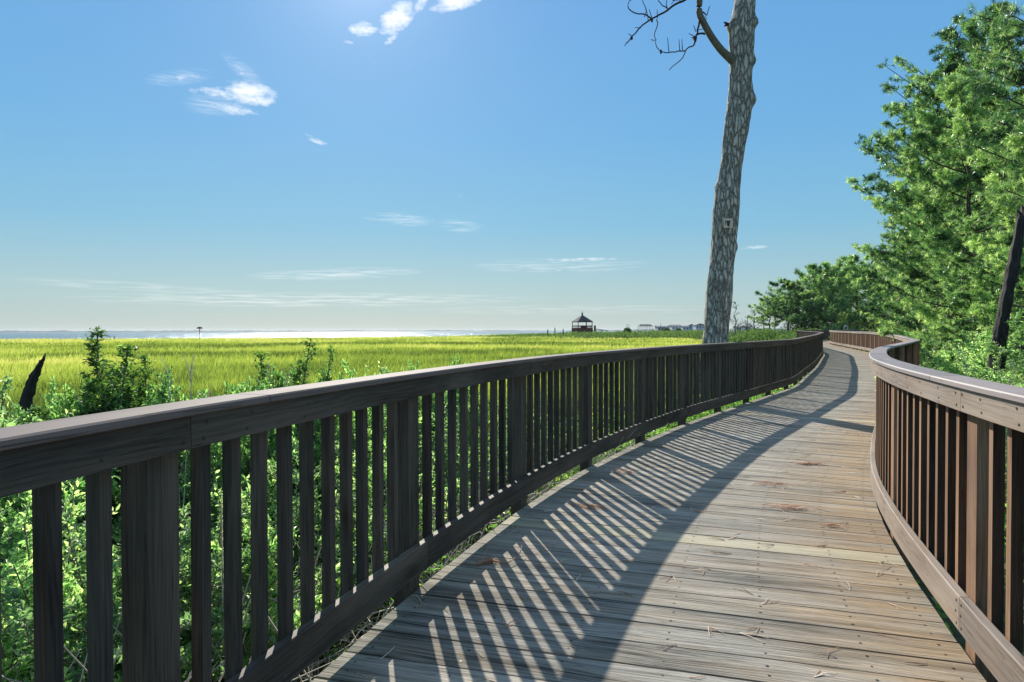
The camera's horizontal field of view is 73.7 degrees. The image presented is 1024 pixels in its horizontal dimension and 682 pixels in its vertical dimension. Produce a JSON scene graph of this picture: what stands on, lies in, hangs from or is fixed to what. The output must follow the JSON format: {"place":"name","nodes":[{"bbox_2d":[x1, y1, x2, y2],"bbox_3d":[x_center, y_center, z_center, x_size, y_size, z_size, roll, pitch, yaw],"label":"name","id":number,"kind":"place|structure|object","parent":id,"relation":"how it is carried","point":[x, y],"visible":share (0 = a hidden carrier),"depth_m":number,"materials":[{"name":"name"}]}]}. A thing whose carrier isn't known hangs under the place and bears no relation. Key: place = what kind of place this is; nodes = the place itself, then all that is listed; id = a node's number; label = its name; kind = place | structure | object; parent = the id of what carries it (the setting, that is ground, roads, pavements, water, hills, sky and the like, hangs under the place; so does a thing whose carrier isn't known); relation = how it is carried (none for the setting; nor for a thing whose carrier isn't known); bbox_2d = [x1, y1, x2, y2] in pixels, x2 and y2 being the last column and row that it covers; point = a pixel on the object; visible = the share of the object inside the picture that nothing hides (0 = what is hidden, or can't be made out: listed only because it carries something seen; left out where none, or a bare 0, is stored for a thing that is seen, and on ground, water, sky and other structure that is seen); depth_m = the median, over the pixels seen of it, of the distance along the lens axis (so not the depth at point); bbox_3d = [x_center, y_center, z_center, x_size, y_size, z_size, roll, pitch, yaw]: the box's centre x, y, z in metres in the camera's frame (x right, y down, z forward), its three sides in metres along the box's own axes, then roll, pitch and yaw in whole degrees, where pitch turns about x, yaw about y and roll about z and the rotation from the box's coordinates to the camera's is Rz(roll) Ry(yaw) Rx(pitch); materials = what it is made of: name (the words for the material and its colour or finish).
{"place":"outdoors","nodes":[
{"label":"outdoors","id":0,"kind":"place"},
{"bbox_2d":[0,331,647,339],"bbox_3d":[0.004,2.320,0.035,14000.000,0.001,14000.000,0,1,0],"label":"water","id":1,"kind":"structure","parent":0,"point":[81,335],"depth_m":490.91,"materials":[{"name":"blue liquid"}]},
{"bbox_2d":[0,333,702,513],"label":"marsh grass","id":2,"kind":"structure","parent":0,"point":[218,362],"depth_m":41.19,"materials":[{"name":"plant"}]},
{"bbox_2d":[0,328,791,331],"bbox_3d":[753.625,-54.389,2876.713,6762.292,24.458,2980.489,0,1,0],"label":"shore","id":3,"kind":"structure","parent":0,"point":[309,331],"depth_m":2834.15,"materials":[{"name":"beige sand"}]},
{"bbox_2d":[0,0,1023,330],"label":"sky","id":4,"kind":"structure","parent":0,"point":[225,165],"materials":[{"name":"blue"}]},
{"bbox_2d":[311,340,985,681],"bbox_3d":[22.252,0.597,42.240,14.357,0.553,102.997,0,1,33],"label":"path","id":5,"kind":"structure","parent":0,"point":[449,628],"depth_m":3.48,"materials":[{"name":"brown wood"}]},
{"bbox_2d":[0,330,866,681],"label":"railing","id":6,"kind":"object","parent":5,"relation":"attached to","point":[140,448],"visible":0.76,"depth_m":2.50,"materials":[{"name":"brown wood"}]},
{"bbox_2d":[477,545,535,564],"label":"fallen twig","id":7,"kind":"object","parent":5,"relation":"on","point":[486,561],"visible":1,"depth_m":3.71,"materials":[{"name":"brown wood"}]},
{"bbox_2d":[570,502,606,509],"bbox_3d":[0.543,1.183,4.917,0.171,0.021,0.314,-1,1,-44],"label":"needle pile","id":8,"kind":"object","parent":5,"relation":"on","point":[589,506],"visible":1,"depth_m":4.90,"materials":[{"name":"brown plant"}]},
{"bbox_2d":[613,468,637,473],"bbox_3d":[1.010,1.165,6.086,0.250,0.020,0.228,0,1,0],"label":"needle pile","id":9,"kind":"object","parent":5,"relation":"on","point":[624,471],"visible":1,"depth_m":6.07,"materials":[{"name":"plant"}]},
{"bbox_2d":[357,402,927,681],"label":"scattered needles","id":10,"kind":"object","parent":5,"relation":"on","point":[716,552],"visible":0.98,"depth_m":3.75,"materials":[{"name":"brown plant"}]},
{"bbox_2d":[738,479,800,487],"bbox_3d":[2.116,1.170,5.591,0.394,0.020,0.358,-1,1,-31],"label":"needle pile","id":11,"kind":"object","parent":5,"relation":"on","point":[772,483],"visible":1,"depth_m":5.60,"materials":[{"name":"brown plant"}]},
{"bbox_2d":[757,503,821,510],"bbox_3d":[1.975,1.181,4.860,0.422,0.020,0.211,0,1,33],"label":"needle pile","id":12,"kind":"object","parent":5,"relation":"on","point":[790,506],"visible":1,"depth_m":4.86,"materials":[{"name":"brown plant"}]},
{"bbox_2d":[792,461,825,464],"bbox_3d":[2.796,1.156,6.467,0.388,0.021,0.154,0,1,14],"label":"needle pile","id":13,"kind":"object","parent":5,"relation":"on","point":[809,463],"visible":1,"depth_m":6.45,"materials":[{"name":"brown plant"}]},
{"bbox_2d":[819,523,852,527],"bbox_3d":[2.079,1.188,4.391,0.217,0.018,0.090,0,1,10],"label":"needle pile","id":14,"kind":"object","parent":5,"relation":"on","point":[834,525],"visible":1,"depth_m":4.40,"materials":[{"name":"brown plant"}]},
{"bbox_2d":[829,330,1023,681],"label":"railing","id":15,"kind":"object","parent":5,"relation":"on","point":[937,462],"visible":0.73,"depth_m":2.83,"materials":[{"name":"brown wood"}]},
{"bbox_2d":[292,332,1023,681],"bbox_3d":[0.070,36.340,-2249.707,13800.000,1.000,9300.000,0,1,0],"label":"ground","id":16,"kind":"structure","parent":0,"point":[958,636],"depth_m":5.13,"materials":[{"name":"green plant"}]},
{"bbox_2d":[18,353,45,422],"bbox_3d":[-3.959,1.044,5.620,0.258,1.899,0.111,0,1,0],"label":"dead stump","id":17,"kind":"object","parent":16,"relation":"on","point":[27,395],"visible":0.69,"depth_m":5.58,"materials":[{"name":"brown wood"}]},
{"bbox_2d":[0,394,119,648],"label":"shrub","id":18,"kind":"object","parent":16,"relation":"on","point":[15,505],"visible":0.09,"depth_m":3.82,"materials":[{"name":"green plant"}]},
{"bbox_2d":[0,372,120,605],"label":"shrub","id":19,"kind":"object","parent":16,"relation":"on","point":[2,397],"visible":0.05,"depth_m":3.89,"materials":[{"name":"green plant"}]},
{"bbox_2d":[11,376,120,553],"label":"shrub","id":20,"kind":"object","parent":16,"relation":"on","point":[57,409],"visible":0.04,"depth_m":4.91,"materials":[{"name":"green plant"}]},
{"bbox_2d":[0,476,191,681],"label":"shrub","id":21,"kind":"object","parent":16,"relation":"on","point":[22,560],"visible":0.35,"depth_m":3.10,"materials":[{"name":"green plant"}]},
{"bbox_2d":[84,340,160,541],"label":"shrub","id":22,"kind":"object","parent":16,"relation":"on","point":[145,375],"visible":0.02,"depth_m":5.39,"materials":[{"name":"green plant"}]},
{"bbox_2d":[3,326,272,600],"bbox_3d":[-2.995,0.964,4.840,2.557,2.152,2.489,0,1,-17],"label":"shrub","id":23,"kind":"object","parent":16,"relation":"on","point":[96,393],"visible":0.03,"depth_m":4.78,"materials":[{"name":"green plant"}]},
{"bbox_2d":[1,498,299,681],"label":"shrub","id":24,"kind":"object","parent":16,"relation":"on","point":[70,607],"visible":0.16,"depth_m":2.92,"materials":[{"name":"green plant"}]},
{"bbox_2d":[63,366,249,544],"bbox_3d":[-2.529,1.108,4.914,1.284,1.856,1.306,0,1,4],"label":"shrub","id":25,"kind":"object","parent":16,"relation":"on","point":[160,395],"visible":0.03,"depth_m":4.86,"materials":[{"name":"green plant"}]},
{"bbox_2d":[1,504,321,681],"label":"shrub","id":26,"kind":"object","parent":16,"relation":"on","point":[185,538],"visible":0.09,"depth_m":3.19,"materials":[{"name":"green plant"}]},
{"bbox_2d":[159,353,212,582],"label":"dry stems","id":27,"kind":"object","parent":16,"relation":"on","point":[190,399],"visible":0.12,"depth_m":4.30,"materials":[{"name":"brown plant"}]},
{"bbox_2d":[80,387,298,577],"bbox_3d":[-2.214,1.174,4.797,1.458,1.726,1.433,0,1,-14],"label":"shrub","id":28,"kind":"object","parent":16,"relation":"on","point":[216,462],"visible":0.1,"depth_m":4.50,"materials":[{"name":"green plant"}]},
{"bbox_2d":[178,376,320,544],"bbox_3d":[-2.133,1.148,5.158,1.409,1.766,1.385,-1,1,-40],"label":"shrub","id":29,"kind":"object","parent":16,"relation":"on","point":[317,453],"visible":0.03,"depth_m":5.22,"materials":[{"name":"green plant"}]},
{"bbox_2d":[245,361,290,524],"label":"dry stems","id":30,"kind":"object","parent":16,"relation":"on","point":[269,430],"visible":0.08,"depth_m":5.19,"materials":[{"name":"plant"}]},
{"bbox_2d":[179,449,384,681],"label":"shrub","id":31,"kind":"object","parent":16,"relation":"on","point":[272,561],"visible":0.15,"depth_m":3.83,"materials":[{"name":"green plant"}]},
{"bbox_2d":[184,436,386,598],"bbox_3d":[-1.320,1.330,4.569,1.513,1.420,1.234,0,1,32],"label":"shrub","id":32,"kind":"object","parent":16,"relation":"on","point":[295,478],"visible":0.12,"depth_m":4.48,"materials":[{"name":"green plant"}]},
{"bbox_2d":[217,364,354,566],"bbox_3d":[-1.976,1.108,5.864,1.347,1.826,1.371,-1,1,-36],"label":"shrub","id":33,"kind":"object","parent":16,"relation":"on","point":[267,385],"visible":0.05,"depth_m":5.77,"materials":[{"name":"green plant"}]},
{"bbox_2d":[244,338,386,554],"bbox_3d":[-2.044,0.992,6.288,2.121,2.050,2.179,1,1,41],"label":"shrub","id":34,"kind":"object","parent":16,"relation":"on","point":[304,374],"visible":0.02,"depth_m":6.12,"materials":[{"name":"green plant"}]},
{"bbox_2d":[2,376,651,681],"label":"dry stalks","id":35,"kind":"object","parent":16,"relation":"on","point":[345,638],"visible":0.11,"depth_m":3.89,"materials":[{"name":"plant"}]},
{"bbox_2d":[289,345,386,507],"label":"shrub","id":36,"kind":"object","parent":16,"relation":"on","point":[330,350],"depth_m":6.41,"materials":[{"name":"green plant"}]},
{"bbox_2d":[301,366,386,504],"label":"shrub","id":37,"kind":"object","parent":16,"relation":"on","point":[353,423],"visible":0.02,"depth_m":6.31,"materials":[{"name":"green plant"}]},
{"bbox_2d":[338,359,393,491],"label":"shrub","id":38,"kind":"object","parent":16,"relation":"on","point":[346,368],"visible":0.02,"depth_m":6.68,"materials":[{"name":"green plant"}]},
{"bbox_2d":[314,411,469,570],"bbox_3d":[-0.988,1.292,5.242,1.398,1.475,1.812,0,1,6],"label":"shrub","id":39,"kind":"object","parent":16,"relation":"on","point":[385,502],"visible":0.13,"depth_m":5.17,"materials":[{"name":"green plant"}]},
{"bbox_2d":[1,372,807,681],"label":"ground cover","id":40,"kind":"object","parent":16,"relation":"on","point":[653,434],"visible":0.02,"depth_m":7.01,"materials":[{"name":"green plant"}]},
{"bbox_2d":[369,367,446,490],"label":"shrub","id":41,"kind":"object","parent":16,"relation":"on","point":[384,369],"visible":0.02,"depth_m":7.48,"materials":[{"name":"green plant"}]},
{"bbox_2d":[406,359,478,495],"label":"shrub","id":42,"kind":"object","parent":16,"relation":"on","point":[433,395],"visible":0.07,"depth_m":7.94,"materials":[{"name":"green plant"}]},
{"bbox_2d":[384,392,506,542],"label":"shrub","id":43,"kind":"object","parent":16,"relation":"on","point":[445,446],"visible":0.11,"depth_m":6.58,"materials":[{"name":"green plant"}]},
{"bbox_2d":[445,353,489,452],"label":"shrub","id":44,"kind":"object","parent":16,"relation":"on","point":[457,390],"visible":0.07,"depth_m":8.70,"materials":[{"name":"green plant"}]},
{"bbox_2d":[456,397,553,481],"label":"shrub","id":45,"kind":"object","parent":16,"relation":"on","point":[506,430],"visible":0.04,"depth_m":8.23,"materials":[{"name":"green plant"}]},
{"bbox_2d":[572,312,607,333],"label":"gazebo","id":46,"kind":"object","parent":16,"relation":"on","point":[586,327],"visible":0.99,"depth_m":202.72,"materials":[{"name":"grey wood"}]},
{"bbox_2d":[478,329,702,339],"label":"scrub","id":47,"kind":"object","parent":16,"relation":"on","point":[692,334],"visible":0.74,"depth_m":137.90,"materials":[{"name":"green plant"}]},
{"bbox_2d":[638,324,652,331],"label":"picnic shelter","id":48,"kind":"object","parent":16,"relation":"on","point":[649,325],"visible":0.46,"depth_m":338.05,"materials":[{"name":"grey"}]},
{"bbox_2d":[624,0,758,343],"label":"bare pine tree","id":49,"kind":"object","parent":16,"relation":"on","point":[739,57],"visible":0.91,"depth_m":12.19,"materials":[{"name":"grey plant"}]},
{"bbox_2d":[723,218,732,227],"bbox_3d":[3.835,-2.091,12.110,0.155,0.165,0.034,0,1,0],"label":"plaque","id":50,"kind":"object","parent":49,"relation":"attached to","point":[728,222],"visible":1,"depth_m":12.10,"materials":[{"name":"grey metal"}]},
{"bbox_2d":[730,302,747,334],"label":"bare tree","id":51,"kind":"object","parent":16,"relation":"on","point":[734,307],"visible":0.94,"depth_m":87.81,"materials":[{"name":"grey wood"}]},
{"bbox_2d":[735,315,753,330],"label":"bare tree","id":52,"kind":"object","parent":16,"relation":"on","point":[745,323],"visible":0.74,"depth_m":103.97,"materials":[{"name":"grey wood"}]},
{"bbox_2d":[744,309,762,328],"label":"bare tree","id":53,"kind":"object","parent":16,"relation":"on","point":[754,321],"visible":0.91,"depth_m":95.97,"materials":[{"name":"grey wood"}]},
{"bbox_2d":[747,295,783,327],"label":"pine tree","id":54,"kind":"object","parent":16,"relation":"on","point":[752,319],"visible":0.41,"depth_m":117.09,"materials":[{"name":"green plant"}]},
{"bbox_2d":[771,309,779,330],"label":"bare tree","id":55,"kind":"object","parent":16,"relation":"on","point":[775,321],"visible":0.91,"depth_m":93.94,"materials":[{"name":"grey wood"}]},
{"bbox_2d":[728,327,829,342],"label":"scrub","id":56,"kind":"object","parent":16,"relation":"on","point":[758,334],"visible":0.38,"depth_m":70.40,"materials":[{"name":"green plant"}]},
{"bbox_2d":[754,278,817,330],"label":"pine tree","id":57,"kind":"object","parent":16,"relation":"on","point":[788,284],"visible":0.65,"depth_m":111.16,"materials":[{"name":"green plant"}]},
{"bbox_2d":[774,289,827,329],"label":"pine tree","id":58,"kind":"object","parent":16,"relation":"on","point":[801,298],"visible":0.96,"depth_m":105.20,"materials":[{"name":"green plant"}]},
{"bbox_2d":[776,262,854,330],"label":"pine tree","id":59,"kind":"object","parent":16,"relation":"on","point":[811,278],"visible":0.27,"depth_m":108.46,"materials":[{"name":"green plant"}]},
{"bbox_2d":[797,261,866,329],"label":"pine tree","id":60,"kind":"object","parent":16,"relation":"on","point":[838,303],"visible":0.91,"depth_m":102.81,"materials":[{"name":"green plant"}]},
{"bbox_2d":[793,270,882,327],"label":"pine tree","id":61,"kind":"object","parent":16,"relation":"on","point":[858,301],"visible":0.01,"depth_m":122.82,"materials":[{"name":"green plant"}]},
{"bbox_2d":[814,253,892,328],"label":"pine tree","id":62,"kind":"object","parent":16,"relation":"on","point":[850,260],"visible":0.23,"depth_m":110.74,"materials":[{"name":"green plant"}]},
{"bbox_2d":[846,261,905,329],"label":"pine tree","id":63,"kind":"object","parent":16,"relation":"on","point":[874,302],"visible":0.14,"depth_m":104.68,"materials":[{"name":"green plant"}]},
{"bbox_2d":[777,310,992,352],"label":"scrub","id":64,"kind":"object","parent":16,"relation":"on","point":[874,325],"visible":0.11,"depth_m":105.84,"materials":[{"name":"green plant"}]},
{"bbox_2d":[874,244,911,312],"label":"pine tree","id":65,"kind":"object","parent":16,"relation":"on","point":[879,265],"depth_m":63.92,"materials":[{"name":"green plant"}]},
{"bbox_2d":[860,227,933,331],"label":"pine tree","id":66,"kind":"object","parent":16,"relation":"on","point":[875,309],"visible":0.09,"depth_m":42.26,"materials":[{"name":"green plant"}]},
{"bbox_2d":[870,249,934,330],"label":"pine tree","id":67,"kind":"object","parent":16,"relation":"on","point":[880,300],"visible":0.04,"depth_m":57.67,"materials":[{"name":"green plant"}]},
{"bbox_2d":[846,69,967,301],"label":"pine tree","id":68,"kind":"object","parent":16,"relation":"on","point":[856,187],"visible":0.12,"depth_m":41.81,"materials":[{"name":"green plant"}]},
{"bbox_2d":[896,215,921,313],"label":"pine tree","id":69,"kind":"object","parent":16,"relation":"on","point":[900,232],"depth_m":54.74,"materials":[{"name":"green plant"}]},
{"bbox_2d":[874,343,981,390],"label":"shrub","id":70,"kind":"object","parent":16,"relation":"on","point":[954,369],"visible":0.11,"depth_m":14.31,"materials":[{"name":"green plant"}]},
{"bbox_2d":[874,170,989,317],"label":"pine tree","id":71,"kind":"object","parent":16,"relation":"on","point":[894,257],"depth_m":52.78,"materials":[{"name":"green plant"}]},
{"bbox_2d":[857,117,1011,338],"bbox_3d":[20.974,-4.452,32.461,7.500,12.138,7.970,0,1,2],"label":"pine tree","id":72,"kind":"object","parent":16,"relation":"on","point":[944,205],"visible":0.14,"depth_m":33.62,"materials":[{"name":"green plant"}]},
{"bbox_2d":[851,0,1023,293],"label":"pine tree","id":73,"kind":"object","parent":16,"relation":"on","point":[954,60],"visible":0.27,"depth_m":32.69,"materials":[{"name":"green plant"}]},
{"bbox_2d":[851,348,1023,656],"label":"ground cover","id":74,"kind":"object","parent":16,"relation":"on","point":[941,615],"depth_m":4.07,"materials":[{"name":"green plant"}]},
{"bbox_2d":[860,72,1023,362],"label":"pine tree","id":75,"kind":"object","parent":16,"relation":"on","point":[968,116],"visible":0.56,"depth_m":21.25,"materials":[{"name":"green plant"}]},
{"bbox_2d":[919,340,964,368],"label":"shrub","id":76,"kind":"object","parent":16,"relation":"on","point":[937,344],"visible":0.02,"depth_m":18.84,"materials":[{"name":"green plant"}]},
{"bbox_2d":[886,132,1023,326],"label":"pine tree","id":77,"kind":"object","parent":16,"relation":"on","point":[917,257],"depth_m":40.56,"materials":[{"name":"green plant"}]},
{"bbox_2d":[893,215,1021,365],"bbox_3d":[16.387,-1.398,24.441,5.196,6.265,4.890,1,1,38],"label":"pine tree","id":78,"kind":"object","parent":16,"relation":"on","point":[929,292],"visible":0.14,"depth_m":24.74,"materials":[{"name":"green plant"}]},
{"bbox_2d":[896,11,1023,298],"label":"pine tree","id":79,"kind":"object","parent":16,"relation":"on","point":[1004,43],"visible":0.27,"depth_m":27.32,"materials":[{"name":"green plant"}]},
{"bbox_2d":[905,331,1017,365],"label":"shrub","id":80,"kind":"object","parent":16,"relation":"on","point":[936,351],"visible":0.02,"depth_m":24.11,"materials":[{"name":"green plant"}]},
{"bbox_2d":[919,330,1023,374],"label":"shrub","id":81,"kind":"object","parent":16,"relation":"on","point":[971,333],"visible":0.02,"depth_m":17.22,"materials":[{"name":"green plant"}]},
{"bbox_2d":[920,232,1023,369],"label":"pine tree","id":82,"kind":"object","parent":16,"relation":"on","point":[963,280],"visible":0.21,"depth_m":18.59,"materials":[{"name":"green plant"}]},
{"bbox_2d":[923,308,1023,384],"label":"shrub","id":83,"kind":"object","parent":16,"relation":"on","point":[1015,319],"visible":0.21,"depth_m":14.73,"materials":[{"name":"green plant"}]},
{"bbox_2d":[924,120,1023,373],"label":"pine tree","id":84,"kind":"object","parent":16,"relation":"on","point":[990,237],"visible":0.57,"depth_m":16.37,"materials":[{"name":"green plant"}]},
{"bbox_2d":[935,328,1021,379],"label":"shrub","id":85,"kind":"object","parent":16,"relation":"on","point":[977,358],"visible":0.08,"depth_m":14.99,"materials":[{"name":"green plant"}]},
{"bbox_2d":[933,75,1023,237],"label":"pine tree","id":86,"kind":"object","parent":16,"relation":"on","point":[958,200],"visible":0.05,"depth_m":30.34,"materials":[{"name":"green plant"}]},
{"bbox_2d":[962,370,1012,382],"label":"shrub","id":87,"kind":"object","parent":16,"relation":"on","point":[1010,372],"depth_m":11.60,"materials":[{"name":"green plant"}]},
{"bbox_2d":[956,343,1020,494],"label":"shrub","id":88,"kind":"object","parent":16,"relation":"on","point":[1000,381],"visible":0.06,"depth_m":7.83,"materials":[{"name":"plant"}]},
{"bbox_2d":[954,0,1023,213],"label":"pine tree","id":89,"kind":"object","parent":16,"relation":"on","point":[983,19],"visible":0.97,"depth_m":15.32,"materials":[{"name":"green plant"}]},
{"bbox_2d":[968,345,1023,384],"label":"shrub","id":90,"kind":"object","parent":16,"relation":"on","point":[972,369],"visible":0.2,"depth_m":12.05,"materials":[{"name":"green plant"}]},
{"bbox_2d":[971,363,1023,387],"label":"shrub","id":91,"kind":"object","parent":16,"relation":"on","point":[991,378],"visible":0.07,"depth_m":11.07,"materials":[{"name":"green plant"}]},
{"bbox_2d":[978,281,1023,385],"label":"pine tree","id":92,"kind":"object","parent":16,"relation":"on","point":[995,348],"visible":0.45,"depth_m":12.89,"materials":[{"name":"green plant"}]},
{"bbox_2d":[986,204,1023,379],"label":"dead snag","id":93,"kind":"object","parent":16,"relation":"on","point":[1006,297],"visible":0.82,"depth_m":13.41,"materials":[{"name":"brown wood"}]},
{"bbox_2d":[1005,427,1006,512],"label":"shrub","id":94,"kind":"object","parent":16,"relation":"on","point":[1006,475],"visible":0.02,"depth_m":7.31,"materials":[{"name":"green plant"}]},
{"bbox_2d":[655,326,667,330],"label":"house","id":95,"kind":"structure","parent":0,"point":[657,328],"depth_m":476.08,"materials":[{"name":"beige"}]},
{"bbox_2d":[669,325,681,330],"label":"house","id":96,"kind":"structure","parent":0,"point":[673,327],"depth_m":515.44,"materials":[{"name":"white"}]},
{"bbox_2d":[680,326,688,330],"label":"house","id":97,"kind":"structure","parent":0,"point":[686,328],"depth_m":495.43,"materials":[{"name":"white"}]},
{"bbox_2d":[693,323,703,330],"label":"house","id":98,"kind":"structure","parent":0,"point":[697,326],"depth_m":495.42,"materials":[{"name":"white"}]}
]}

